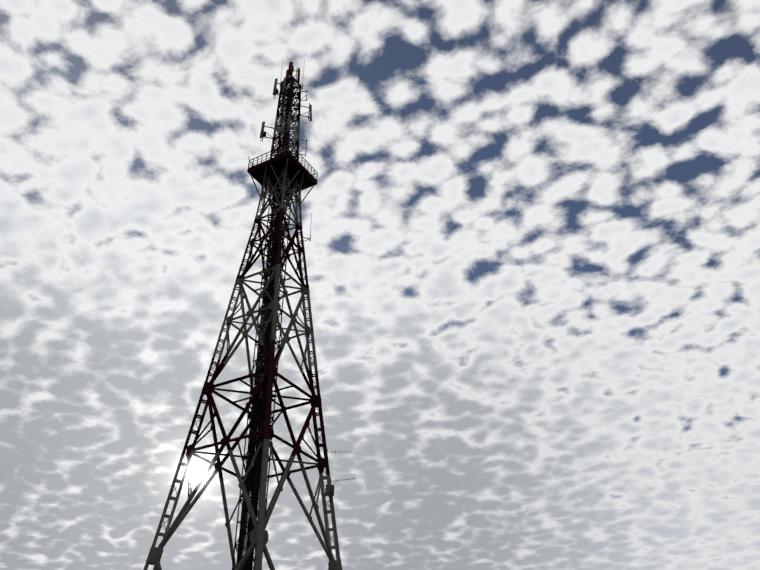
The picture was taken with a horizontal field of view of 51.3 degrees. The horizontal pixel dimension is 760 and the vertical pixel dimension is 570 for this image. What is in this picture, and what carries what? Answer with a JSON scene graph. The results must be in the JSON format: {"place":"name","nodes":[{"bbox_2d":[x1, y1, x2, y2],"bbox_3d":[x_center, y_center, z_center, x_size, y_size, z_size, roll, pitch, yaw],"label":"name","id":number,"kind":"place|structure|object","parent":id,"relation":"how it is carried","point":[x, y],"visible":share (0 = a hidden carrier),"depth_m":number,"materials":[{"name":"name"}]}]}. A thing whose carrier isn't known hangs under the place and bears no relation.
{"place":"outdoors","nodes":[
{"label":"outdoors","id":0,"kind":"place"},
{"bbox_2d":[0,0,759,569],"label":"sky","id":1,"kind":"structure","parent":0,"point":[532,254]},
{"label":"ground","id":2,"kind":"structure","parent":0,"visible":0},
{"bbox_2d":[143,166,341,569],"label":"tower legs","id":3,"kind":"object","parent":2,"relation":"on","point":[258,555],"visible":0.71,"depth_m":62.81,"materials":[{"name":"grey metal"}]},
{"bbox_2d":[155,167,335,569],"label":"diagonal braces","id":4,"kind":"object","parent":3,"relation":"attached to","point":[225,440],"visible":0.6,"depth_m":63.52,"materials":[{"name":"grey metal"}]},
{"bbox_2d":[193,191,318,477],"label":"tower diaphragms","id":5,"kind":"object","parent":3,"relation":"attached to","point":[263,389],"visible":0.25,"depth_m":65.56,"materials":[{"name":"grey metal"}]},
{"bbox_2d":[232,79,293,569],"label":"cable shaft","id":6,"kind":"object","parent":3,"relation":"attached to","point":[253,485],"visible":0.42,"depth_m":64.13,"materials":[{"name":"metal"}]},
{"bbox_2d":[247,143,317,206],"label":"service platform","id":7,"kind":"structure","parent":3,"relation":"on","point":[293,165],"depth_m":77.35,"materials":[{"name":"paint"}]},
{"bbox_2d":[270,76,300,183],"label":"antenna mast","id":8,"kind":"object","parent":3,"relation":"on","point":[292,120],"visible":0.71,"depth_m":82.24,"materials":[{"name":"metal"}]},
{"bbox_2d":[260,121,276,140],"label":"panel antenna","id":9,"kind":"object","parent":8,"relation":"attached to","point":[262,134],"visible":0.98,"depth_m":80.83,"materials":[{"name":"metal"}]},
{"bbox_2d":[273,78,281,98],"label":"panel antenna","id":10,"kind":"object","parent":8,"relation":"attached to","point":[275,91],"visible":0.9,"depth_m":84.69,"materials":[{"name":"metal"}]},
{"bbox_2d":[277,127,283,132],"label":"microwave dish","id":11,"kind":"object","parent":8,"relation":"attached to","point":[280,129],"visible":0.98,"depth_m":80.54,"materials":[{"name":"metal"}]},
{"bbox_2d":[282,77,287,96],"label":"white panel","id":12,"kind":"object","parent":8,"relation":"attached to","point":[285,82],"visible":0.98,"depth_m":84.16,"materials":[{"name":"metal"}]},
{"bbox_2d":[300,103,311,121],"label":"panel antenna","id":13,"kind":"object","parent":8,"relation":"attached to","point":[310,109],"visible":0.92,"depth_m":84.14,"materials":[{"name":"metal"}]},
{"bbox_2d":[325,484,333,506],"bbox_3d":[-3.987,16.378,61.391,0.720,1.703,0.600,-24,-41,31],"label":"junction cabinet","id":14,"kind":"object","parent":3,"relation":"attached to","point":[329,490],"visible":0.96,"depth_m":61.40,"materials":[{"name":"metal"}]},
{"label":"masthead pole","id":15,"kind":"object","parent":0,"visible":0},
{"bbox_2d":[288,62,293,77],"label":"antenna","id":16,"kind":"object","parent":15,"relation":"attached to","point":[290,69],"visible":0.92,"depth_m":86.03,"materials":[{"name":"metal"}]},
{"bbox_2d":[293,68,299,82],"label":"panel antenna","id":17,"kind":"object","parent":15,"relation":"attached to","point":[297,75],"visible":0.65,"depth_m":86.81,"materials":[{"name":"metal"}]}
]}

